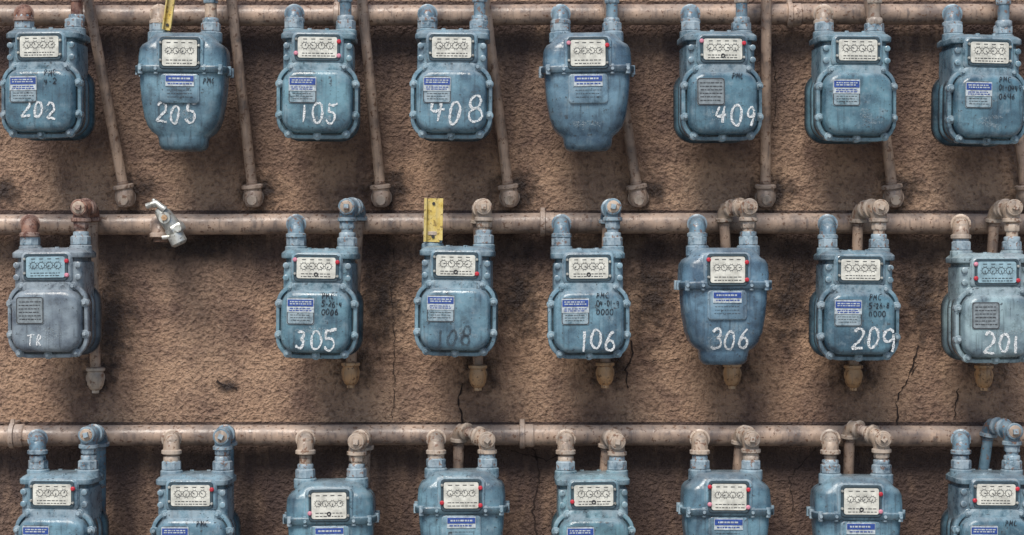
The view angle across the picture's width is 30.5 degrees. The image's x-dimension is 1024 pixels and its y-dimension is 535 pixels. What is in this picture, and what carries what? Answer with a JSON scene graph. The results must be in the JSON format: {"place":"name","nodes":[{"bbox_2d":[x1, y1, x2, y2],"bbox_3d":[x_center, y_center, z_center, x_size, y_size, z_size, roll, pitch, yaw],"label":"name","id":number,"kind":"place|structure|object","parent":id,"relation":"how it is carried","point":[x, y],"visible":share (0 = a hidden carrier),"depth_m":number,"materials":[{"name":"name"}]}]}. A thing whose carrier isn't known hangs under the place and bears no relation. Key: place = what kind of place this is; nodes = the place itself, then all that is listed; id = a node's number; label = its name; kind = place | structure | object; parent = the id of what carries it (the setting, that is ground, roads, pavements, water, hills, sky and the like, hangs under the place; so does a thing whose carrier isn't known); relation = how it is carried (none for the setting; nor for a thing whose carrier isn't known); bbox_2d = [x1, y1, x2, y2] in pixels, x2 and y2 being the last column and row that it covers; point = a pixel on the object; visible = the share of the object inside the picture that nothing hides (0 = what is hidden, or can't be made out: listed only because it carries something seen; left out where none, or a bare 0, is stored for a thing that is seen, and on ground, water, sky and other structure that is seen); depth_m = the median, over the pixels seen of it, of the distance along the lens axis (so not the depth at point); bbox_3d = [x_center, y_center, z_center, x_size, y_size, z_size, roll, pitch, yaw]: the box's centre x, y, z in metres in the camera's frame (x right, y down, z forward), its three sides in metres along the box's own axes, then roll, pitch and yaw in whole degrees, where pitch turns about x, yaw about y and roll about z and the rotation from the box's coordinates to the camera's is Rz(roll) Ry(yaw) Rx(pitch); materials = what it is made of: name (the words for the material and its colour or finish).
{"place":"outdoors","nodes":[
{"label":"outdoors","id":0,"kind":"place"},
{"label":"ground","id":1,"kind":"structure","parent":0,"visible":0},
{"bbox_2d":[0,0,1023,534],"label":"stucco wall","id":2,"kind":"structure","parent":1,"relation":"on","point":[198,326],"depth_m":5.50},
{"bbox_2d":[0,177,17,200],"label":"damp stain","id":3,"kind":"object","parent":2,"relation":"attached to","point":[5,185],"visible":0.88,"depth_m":5.49,"materials":[{"name":"grey"}]},
{"bbox_2d":[70,198,104,392],"bbox_3d":[-1.211,0.083,5.384,0.064,0.561,0.268,0,0,0],"label":"gas outlet pipe","id":4,"kind":"object","parent":2,"relation":"attached to","point":[85,218],"visible":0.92,"depth_m":5.38,"materials":[{"name":"metal"}]},
{"bbox_2d":[6,235,101,358],"bbox_3d":[-1.287,0.083,5.278,0.234,0.344,0.198,-1,0,3],"label":"gas meter","id":5,"kind":"object","parent":4,"relation":"attached to","point":[54,303],"visible":1,"depth_m":5.20,"materials":[{"name":"paint"}]},
{"bbox_2d":[19,214,39,237],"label":"gas inlet pipe","id":6,"kind":"object","parent":5,"relation":"on","point":[29,225],"visible":1,"depth_m":5.28,"materials":[{"name":"metal"}]},
{"bbox_2d":[78,424,109,511],"bbox_3d":[-1.189,0.709,5.385,0.070,0.529,0.269,0,0,0],"label":"gas outlet pipe","id":7,"kind":"object","parent":2,"relation":"attached to","point":[95,443],"visible":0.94,"depth_m":5.31,"materials":[{"name":"metal"}]},
{"bbox_2d":[13,459,108,534],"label":"gas meter","id":8,"kind":"object","parent":7,"relation":"attached to","point":[61,502],"visible":1,"depth_m":5.21,"materials":[{"name":"paint"}]},
{"bbox_2d":[27,429,47,462],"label":"gas inlet pipe","id":9,"kind":"object","parent":8,"relation":"on","point":[37,440],"visible":1,"depth_m":5.28,"materials":[{"name":"metal"}]},
{"bbox_2d":[69,0,135,207],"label":"gas outlet pipe","id":10,"kind":"object","parent":2,"relation":"attached to","point":[125,195],"visible":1,"depth_m":5.41,"materials":[{"name":"metal"}]},
{"bbox_2d":[0,18,95,140],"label":"gas meter","id":11,"kind":"object","parent":10,"relation":"attached to","point":[47,83],"visible":1,"depth_m":5.20,"materials":[{"name":"paint"}]},
{"bbox_2d":[13,4,33,21],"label":"gas inlet pipe","id":12,"kind":"object","parent":11,"relation":"on","point":[23,12],"visible":0.97,"depth_m":5.28,"materials":[{"name":"metal"}]},
{"bbox_2d":[99,270,136,366],"bbox_3d":[-1.175,0.152,5.494,0.225,0.450,0.001,0,0,0],"label":"damp stain","id":13,"kind":"object","parent":2,"relation":"attached to","point":[111,326],"visible":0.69,"depth_m":5.49,"materials":[{"name":"brown"}]},
{"bbox_2d":[129,174,152,194],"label":"damp stain","id":14,"kind":"object","parent":2,"relation":"attached to","point":[138,190],"visible":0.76,"depth_m":5.50,"materials":[{"name":"brown"}]},
{"bbox_2d":[150,235,235,257],"bbox_3d":[-0.912,-0.060,5.493,0.475,0.120,0.001,0,0,0],"label":"damp stain","id":15,"kind":"object","parent":2,"relation":"attached to","point":[203,247],"visible":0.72,"depth_m":5.49,"materials":[{"name":"brown"}]},
{"bbox_2d":[213,424,237,484],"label":"gas outlet pipe","id":16,"kind":"object","parent":2,"relation":"attached to","point":[224,438],"visible":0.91,"depth_m":5.28,"materials":[{"name":"metal"}]},
{"bbox_2d":[150,460,240,534],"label":"gas meter","id":17,"kind":"object","parent":16,"relation":"attached to","point":[191,502],"visible":1,"depth_m":5.21,"materials":[{"name":"paint"}]},
{"bbox_2d":[161,429,181,461],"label":"gas inlet pipe","id":18,"kind":"object","parent":17,"relation":"on","point":[171,439],"visible":1,"depth_m":5.28,"materials":[{"name":"metal"}]},
{"bbox_2d":[220,381,235,390],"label":"damp stain","id":19,"kind":"object","parent":2,"relation":"attached to","point":[225,386],"visible":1,"depth_m":5.49,"materials":[{"name":"grey"}]},
{"bbox_2d":[202,0,263,207],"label":"gas outlet pipe","id":20,"kind":"object","parent":2,"relation":"attached to","point":[253,195],"visible":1,"depth_m":5.41,"materials":[{"name":"metal"}]},
{"bbox_2d":[135,22,233,151],"bbox_3d":[-0.923,-0.510,5.291,0.270,0.362,0.177,1,0,0],"label":"gas meter","id":21,"kind":"object","parent":20,"relation":"attached to","point":[184,82],"visible":1,"depth_m":5.22,"materials":[{"name":"paint"}]},
{"bbox_2d":[149,4,164,23],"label":"gas inlet pipe","id":22,"kind":"object","parent":21,"relation":"on","point":[156,13],"visible":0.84,"depth_m":5.28,"materials":[{"name":"metal"}]},
{"bbox_2d":[162,0,174,30],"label":"yellow tag","id":23,"kind":"object","parent":21,"relation":"on","point":[168,15],"visible":1,"depth_m":5.26,"materials":[{"name":"paint"}]},
{"bbox_2d":[241,179,273,202],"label":"damp stain","id":24,"kind":"object","parent":2,"relation":"attached to","point":[266,189],"visible":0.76,"depth_m":5.50,"materials":[{"name":"brown"}]},
{"bbox_2d":[337,197,367,387],"bbox_3d":[-0.456,0.075,5.383,0.082,0.548,0.266,0,0,0],"label":"gas outlet pipe","id":25,"kind":"object","parent":2,"relation":"attached to","point":[352,218],"visible":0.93,"depth_m":5.37,"materials":[{"name":"metal"}]},
{"bbox_2d":[274,237,363,359],"bbox_3d":[-0.539,0.085,5.277,0.234,0.344,0.200,1,0,3],"label":"gas meter","id":26,"kind":"object","parent":25,"relation":"attached to","point":[319,303],"visible":1,"depth_m":5.20,"materials":[{"name":"paint"}]},
{"bbox_2d":[286,214,305,238],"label":"gas inlet pipe","id":27,"kind":"object","parent":26,"relation":"on","point":[296,225],"visible":1,"depth_m":5.28,"materials":[{"name":"metal"}]},
{"bbox_2d":[342,353,369,385],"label":"damp stain","id":28,"kind":"object","parent":2,"relation":"attached to","point":[360,359],"visible":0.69,"depth_m":5.50,"materials":[{"name":"brown"}]},
{"bbox_2d":[347,429,373,488],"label":"gas outlet pipe","id":29,"kind":"object","parent":2,"relation":"attached to","point":[361,446],"visible":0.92,"depth_m":5.28,"materials":[{"name":"metal"}]},
{"bbox_2d":[283,468,379,534],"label":"gas meter","id":30,"kind":"object","parent":29,"relation":"attached to","point":[331,506],"visible":1,"depth_m":5.22,"materials":[{"name":"paint"}]},
{"bbox_2d":[295,429,315,468],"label":"gas inlet pipe","id":31,"kind":"object","parent":30,"relation":"on","point":[305,439],"visible":1,"depth_m":5.28,"materials":[{"name":"metal"}]},
{"bbox_2d":[337,0,391,207],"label":"gas outlet pipe","id":32,"kind":"object","parent":2,"relation":"attached to","point":[381,196],"visible":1,"depth_m":5.41,"materials":[{"name":"metal"}]},
{"bbox_2d":[275,19,360,141],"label":"gas meter","id":33,"kind":"object","parent":32,"relation":"attached to","point":[318,95],"visible":1,"depth_m":5.20,"materials":[{"name":"paint"}]},
{"bbox_2d":[284,4,304,21],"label":"gas inlet pipe","id":34,"kind":"object","parent":33,"relation":"on","point":[293,12],"visible":0.94,"depth_m":5.28,"materials":[{"name":"metal"}]},
{"bbox_2d":[363,249,404,339],"bbox_3d":[-0.375,0.090,5.494,0.210,0.475,0.001,0,0,0],"label":"damp stain","id":35,"kind":"object","parent":2,"relation":"attached to","point":[384,301],"visible":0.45,"depth_m":5.49,"materials":[{"name":"brown"}]},
{"bbox_2d":[363,171,404,208],"bbox_3d":[-0.360,-0.225,5.495,0.217,0.197,0.001,0,0,0],"label":"damp stain","id":36,"kind":"object","parent":2,"relation":"attached to","point":[395,190],"visible":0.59,"depth_m":5.50,"materials":[{"name":"brown"}]},
{"bbox_2d":[390,248,395,417],"bbox_3d":[-0.348,0.189,5.496,0.018,0.503,0.001,0,0,0],"label":"crack","id":37,"kind":"object","parent":2,"relation":"attached to","point":[394,335],"visible":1,"depth_m":5.50,"materials":[{"name":"concrete"}]},
{"bbox_2d":[457,383,462,423],"bbox_3d":[-0.151,0.399,5.496,0.017,0.122,0.001,0,0,0],"label":"crack","id":38,"kind":"object","parent":2,"relation":"attached to","point":[458,403],"visible":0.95,"depth_m":5.50,"materials":[{"name":"concrete"}]},
{"bbox_2d":[450,423,496,467],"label":"gas outlet pipe","id":39,"kind":"object","parent":2,"relation":"attached to","point":[482,438],"visible":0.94,"depth_m":5.33,"materials":[{"name":"metal"}]},
{"bbox_2d":[414,458,509,534],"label":"gas meter","id":40,"kind":"object","parent":39,"relation":"attached to","point":[461,501],"visible":1,"depth_m":5.22,"materials":[{"name":"paint"}]},
{"bbox_2d":[426,429,445,458],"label":"gas inlet pipe","id":41,"kind":"object","parent":40,"relation":"on","point":[436,440],"visible":1,"depth_m":5.28,"materials":[{"name":"metal"}]},
{"bbox_2d":[463,356,495,385],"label":"damp stain","id":42,"kind":"object","parent":2,"relation":"attached to","point":[470,361],"visible":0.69,"depth_m":5.49,"materials":[{"name":"brown"}]},
{"bbox_2d":[468,198,493,390],"bbox_3d":[-0.091,0.080,5.383,0.058,0.552,0.268,0,0,-7],"label":"gas outlet pipe","id":43,"kind":"object","parent":2,"relation":"attached to","point":[482,219],"visible":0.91,"depth_m":5.32,"materials":[{"name":"metal"}]},
{"bbox_2d":[413,234,497,356],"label":"gas meter","id":44,"kind":"object","parent":43,"relation":"attached to","point":[456,304],"visible":0.99,"depth_m":5.20,"materials":[{"name":"paint"}]},
{"bbox_2d":[424,198,442,241],"bbox_3d":[-0.220,-0.133,5.270,0.055,0.123,0.026,0,0,0],"label":"yellow tag","id":45,"kind":"object","parent":44,"relation":"on","point":[433,214],"visible":1,"depth_m":5.27,"materials":[{"name":"paint"}]},
{"bbox_2d":[471,0,519,207],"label":"gas outlet pipe","id":46,"kind":"object","parent":2,"relation":"attached to","point":[509,196],"visible":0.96,"depth_m":5.42,"materials":[{"name":"metal"}]},
{"bbox_2d":[409,19,493,141],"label":"gas meter","id":47,"kind":"object","parent":46,"relation":"attached to","point":[451,83],"visible":1,"depth_m":5.20,"materials":[{"name":"paint"}]},
{"bbox_2d":[417,4,437,21],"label":"gas inlet pipe","id":48,"kind":"object","parent":47,"relation":"on","point":[427,12],"visible":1,"depth_m":5.28,"materials":[{"name":"metal"}]},
{"bbox_2d":[0,0,1023,27],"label":"gas header pipe","id":49,"kind":"object","parent":2,"relation":"attached to","point":[789,14],"visible":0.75,"depth_m":5.41,"materials":[{"name":"metal"}]},
{"bbox_2d":[0,419,1023,448],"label":"gas header pipe","id":50,"kind":"object","parent":2,"relation":"attached to","point":[14,434],"visible":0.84,"depth_m":5.41,"materials":[{"name":"metal"}]},
{"bbox_2d":[0,207,1023,236],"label":"gas header pipe","id":51,"kind":"object","parent":2,"relation":"attached to","point":[502,223],"visible":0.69,"depth_m":5.41,"materials":[{"name":"metal"}]},
{"bbox_2d":[145,199,186,246],"bbox_3d":[-0.975,-0.125,5.344,0.122,0.137,0.188,0,0,0],"label":"gas shutoff valve","id":52,"kind":"object","parent":51,"relation":"attached to","point":[165,223],"visible":1,"depth_m":5.27,"materials":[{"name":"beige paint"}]},
{"bbox_2d":[490,174,533,205],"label":"damp stain","id":53,"kind":"object","parent":2,"relation":"attached to","point":[521,183],"visible":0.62,"depth_m":5.50,"materials":[{"name":"grey"}]},
{"bbox_2d":[500,252,537,340],"bbox_3d":[0.025,0.090,5.494,0.200,0.375,0.001,0,0,0],"label":"damp stain","id":54,"kind":"object","parent":2,"relation":"attached to","point":[519,289],"visible":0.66,"depth_m":5.49,"materials":[{"name":"brown"}]},
{"bbox_2d":[531,448,539,534],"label":"crack","id":55,"kind":"object","parent":2,"relation":"attached to","point":[535,455],"visible":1,"depth_m":5.50,"materials":[{"name":"concrete"}]},
{"bbox_2d":[591,355,624,383],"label":"damp stain","id":56,"kind":"object","parent":2,"relation":"attached to","point":[616,365],"visible":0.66,"depth_m":5.49,"materials":[{"name":"grey"}]},
{"bbox_2d":[596,198,621,387],"bbox_3d":[0.275,0.077,5.383,0.058,0.545,0.268,0,0,-5],"label":"gas outlet pipe","id":57,"kind":"object","parent":2,"relation":"attached to","point":[610,219],"visible":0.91,"depth_m":5.30,"materials":[{"name":"metal"}]},
{"bbox_2d":[547,236,630,359],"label":"gas meter","id":58,"kind":"object","parent":57,"relation":"attached to","point":[588,309],"visible":1,"depth_m":5.20,"materials":[{"name":"paint"}]},
{"bbox_2d":[551,214,571,237],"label":"gas inlet pipe","id":59,"kind":"object","parent":58,"relation":"on","point":[561,224],"visible":1,"depth_m":5.28,"materials":[{"name":"metal"}]},
{"bbox_2d":[598,428,626,470],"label":"gas outlet pipe","id":60,"kind":"object","parent":2,"relation":"attached to","point":[611,444],"visible":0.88,"depth_m":5.29,"materials":[{"name":"metal"}]},
{"bbox_2d":[551,460,635,534],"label":"gas meter","id":61,"kind":"object","parent":60,"relation":"attached to","point":[592,503],"visible":1,"depth_m":5.21,"materials":[{"name":"paint"}]},
{"bbox_2d":[556,429,575,460],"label":"gas inlet pipe","id":62,"kind":"object","parent":61,"relation":"on","point":[565,442],"visible":1,"depth_m":5.28,"materials":[{"name":"metal"}]},
{"bbox_2d":[603,0,648,207],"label":"gas outlet pipe","id":63,"kind":"object","parent":2,"relation":"attached to","point":[638,196],"visible":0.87,"depth_m":5.43,"materials":[{"name":"metal"}]},
{"bbox_2d":[539,21,634,151],"bbox_3d":[0.211,-0.510,5.291,0.269,0.362,0.177,-1,0,0],"label":"gas meter","id":64,"kind":"object","parent":63,"relation":"attached to","point":[586,76],"visible":1,"depth_m":5.22,"materials":[{"name":"paint"}]},
{"bbox_2d":[551,4,570,23],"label":"gas inlet pipe","id":65,"kind":"object","parent":64,"relation":"on","point":[560,13],"visible":1,"depth_m":5.28,"materials":[{"name":"metal"}]},
{"bbox_2d":[624,341,633,387],"bbox_3d":[0.342,0.284,5.496,0.030,0.140,0.001,0,0,0],"label":"crack","id":66,"kind":"object","parent":2,"relation":"attached to","point":[632,351],"visible":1,"depth_m":5.50,"materials":[{"name":"concrete"}]},
{"bbox_2d":[641,181,662,197],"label":"damp stain","id":67,"kind":"object","parent":2,"relation":"attached to","point":[654,189],"visible":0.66,"depth_m":5.50,"materials":[{"name":"grey"}]},
{"bbox_2d":[635,261,674,324],"bbox_3d":[0.412,0.090,5.494,0.210,0.400,0.001,0,0,0],"label":"damp stain","id":68,"kind":"object","parent":2,"relation":"attached to","point":[654,301],"visible":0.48,"depth_m":5.49,"materials":[{"name":"brown"}]},
{"bbox_2d":[720,363,751,383],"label":"damp stain","id":69,"kind":"object","parent":2,"relation":"attached to","point":[744,367],"visible":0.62,"depth_m":5.49,"materials":[{"name":"grey"}]},
{"bbox_2d":[715,198,757,388],"bbox_3d":[0.632,0.077,5.380,0.098,0.549,0.270,0,0,-9],"label":"gas outlet pipe","id":70,"kind":"object","parent":2,"relation":"attached to","point":[744,210],"visible":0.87,"depth_m":5.34,"materials":[{"name":"metal"}]},
{"bbox_2d":[674,236,771,364],"bbox_3d":[0.595,0.092,5.291,0.270,0.362,0.177,0,0,-3],"label":"gas meter","id":71,"kind":"object","parent":70,"relation":"attached to","point":[723,296],"visible":1,"depth_m":5.22,"materials":[{"name":"paint"}]},
{"bbox_2d":[687,214,706,236],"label":"gas inlet pipe","id":72,"kind":"object","parent":71,"relation":"on","point":[696,224],"visible":1,"depth_m":5.28,"materials":[{"name":"metal"}]},
{"bbox_2d":[731,425,760,469],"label":"gas outlet pipe","id":73,"kind":"object","parent":2,"relation":"attached to","point":[745,440],"visible":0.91,"depth_m":5.29,"materials":[{"name":"metal"}]},
{"bbox_2d":[676,459,773,534],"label":"gas meter","id":74,"kind":"object","parent":73,"relation":"attached to","point":[724,502],"visible":1,"depth_m":5.22,"materials":[{"name":"paint"}]},
{"bbox_2d":[690,429,709,459],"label":"gas inlet pipe","id":75,"kind":"object","parent":74,"relation":"on","point":[699,441],"visible":1,"depth_m":5.28,"materials":[{"name":"metal"}]},
{"bbox_2d":[733,0,775,207],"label":"gas outlet pipe","id":76,"kind":"object","parent":2,"relation":"attached to","point":[765,195],"visible":0.99,"depth_m":5.41,"materials":[{"name":"metal"}]},
{"bbox_2d":[673,21,763,142],"bbox_3d":[0.578,-0.521,5.278,0.234,0.344,0.198,0,0,-5],"label":"gas meter","id":77,"kind":"object","parent":76,"relation":"attached to","point":[717,90],"visible":1,"depth_m":5.20,"materials":[{"name":"paint"}]},
{"bbox_2d":[680,4,700,23],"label":"gas inlet pipe","id":78,"kind":"object","parent":77,"relation":"on","point":[689,12],"visible":0.9,"depth_m":5.28,"materials":[{"name":"metal"}]},
{"bbox_2d":[751,177,792,204],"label":"damp stain","id":79,"kind":"object","parent":2,"relation":"attached to","point":[780,190],"visible":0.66,"depth_m":5.50,"materials":[{"name":"grey"}]},
{"bbox_2d":[767,250,811,338],"bbox_3d":[0.812,0.090,5.493,0.225,0.450,0.001,0,0,0],"label":"damp stain","id":80,"kind":"object","parent":2,"relation":"attached to","point":[783,307],"visible":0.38,"depth_m":5.49,"materials":[{"name":"brown"}]},
{"bbox_2d":[788,446,816,509],"bbox_3d":[0.855,0.616,5.496,0.095,0.199,0.001,0,0,0],"label":"crack","id":81,"kind":"object","parent":2,"relation":"attached to","point":[793,473],"visible":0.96,"depth_m":5.50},
{"bbox_2d":[838,361,874,386],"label":"damp stain","id":82,"kind":"object","parent":2,"relation":"attached to","point":[866,372],"visible":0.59,"depth_m":5.49,"materials":[{"name":"grey"}]},
{"bbox_2d":[844,199,888,390],"bbox_3d":[1.006,0.081,5.382,0.076,0.551,0.273,0,0,-12],"label":"gas outlet pipe","id":83,"kind":"object","parent":2,"relation":"attached to","point":[874,211],"visible":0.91,"depth_m":5.36,"materials":[{"name":"metal"}]},
{"bbox_2d":[809,238,900,361],"bbox_3d":[0.962,0.090,5.277,0.234,0.343,0.200,1,0,-2],"label":"gas meter","id":84,"kind":"object","parent":83,"relation":"attached to","point":[854,305],"visible":1,"depth_m":5.20,"materials":[{"name":"paint"}]},
{"bbox_2d":[817,214,837,238],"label":"gas inlet pipe","id":85,"kind":"object","parent":84,"relation":"on","point":[827,225],"visible":1,"depth_m":5.28,"materials":[{"name":"metal"}]},
{"bbox_2d":[841,420,891,473],"bbox_3d":[0.992,0.704,5.379,0.092,0.538,0.282,0,0,-20],"label":"gas outlet pipe","id":86,"kind":"object","parent":2,"relation":"attached to","point":[877,438],"visible":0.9,"depth_m":5.32,"materials":[{"name":"metal"}]},
{"bbox_2d":[806,463,905,534],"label":"gas meter","id":87,"kind":"object","parent":86,"relation":"attached to","point":[855,504],"visible":1,"depth_m":5.22,"materials":[{"name":"paint"}]},
{"bbox_2d":[820,429,840,464],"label":"gas inlet pipe","id":88,"kind":"object","parent":87,"relation":"on","point":[830,451],"visible":1,"depth_m":5.28,"materials":[{"name":"metal"}]},
{"bbox_2d":[863,0,903,207],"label":"gas outlet pipe","id":89,"kind":"object","parent":2,"relation":"attached to","point":[893,195],"visible":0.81,"depth_m":5.43,"materials":[{"name":"metal"}]},
{"bbox_2d":[804,21,897,143],"bbox_3d":[0.952,-0.519,5.277,0.234,0.343,0.200,0,0,-5],"label":"gas meter","id":90,"kind":"object","parent":89,"relation":"attached to","point":[851,86],"visible":1,"depth_m":5.20,"materials":[{"name":"paint"}]},
{"bbox_2d":[813,4,833,23],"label":"gas inlet pipe","id":91,"kind":"object","parent":90,"relation":"on","point":[823,12],"visible":0.9,"depth_m":5.29,"materials":[{"name":"metal"}]},
{"bbox_2d":[896,173,916,209],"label":"damp stain","id":92,"kind":"object","parent":2,"relation":"attached to","point":[905,187],"visible":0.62,"depth_m":5.50,"materials":[{"name":"grey"}]},
{"bbox_2d":[895,345,919,423],"bbox_3d":[1.158,0.343,5.496,0.072,0.234,0.001,0,0,0],"label":"crack","id":93,"kind":"object","parent":2,"relation":"attached to","point":[915,356],"visible":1,"depth_m":5.50,"materials":[{"name":"concrete"}]},
{"bbox_2d":[902,261,943,344],"bbox_3d":[1.200,0.090,5.493,0.210,0.450,0.001,0,0,0],"label":"damp stain","id":94,"kind":"object","parent":2,"relation":"attached to","point":[920,302],"visible":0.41,"depth_m":5.49,"materials":[{"name":"grey"}]},
{"bbox_2d":[974,199,1022,390],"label":"gas outlet pipe","id":95,"kind":"object","parent":2,"relation":"attached to","point":[1007,212],"visible":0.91,"depth_m":5.36,"materials":[{"name":"metal"}]},
{"bbox_2d":[941,241,1023,363],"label":"gas meter","id":96,"kind":"object","parent":95,"relation":"attached to","point":[982,312],"visible":1,"depth_m":5.20,"materials":[{"name":"paint"}]},
{"bbox_2d":[950,214,970,240],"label":"gas inlet pipe","id":97,"kind":"object","parent":96,"relation":"on","point":[960,225],"visible":1,"depth_m":5.28,"materials":[{"name":"metal"}]},
{"bbox_2d":[978,417,1022,469],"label":"gas outlet pipe","id":98,"kind":"object","parent":2,"relation":"attached to","point":[1008,432],"visible":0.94,"depth_m":5.31,"materials":[{"name":"metal"}]},
{"bbox_2d":[940,459,1023,534],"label":"gas meter","id":99,"kind":"object","parent":98,"relation":"attached to","point":[986,502],"visible":1,"depth_m":5.21,"materials":[{"name":"paint"}]},
{"bbox_2d":[950,429,970,459],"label":"gas inlet pipe","id":100,"kind":"object","parent":99,"relation":"on","point":[960,442],"visible":1,"depth_m":5.28,"materials":[{"name":"metal"}]},
{"bbox_2d":[995,0,1023,207],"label":"gas outlet pipe","id":101,"kind":"object","parent":2,"relation":"attached to","point":[1003,12],"visible":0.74,"depth_m":5.43,"materials":[{"name":"metal"}]},
{"bbox_2d":[931,23,1023,146],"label":"gas meter","id":102,"kind":"object","parent":101,"relation":"attached to","point":[977,95],"visible":1,"depth_m":5.20,"materials":[{"name":"paint"}]},
{"bbox_2d":[942,4,962,26],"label":"gas inlet pipe","id":103,"kind":"object","parent":102,"relation":"on","point":[952,13],"visible":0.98,"depth_m":5.29,"materials":[{"name":"metal"}]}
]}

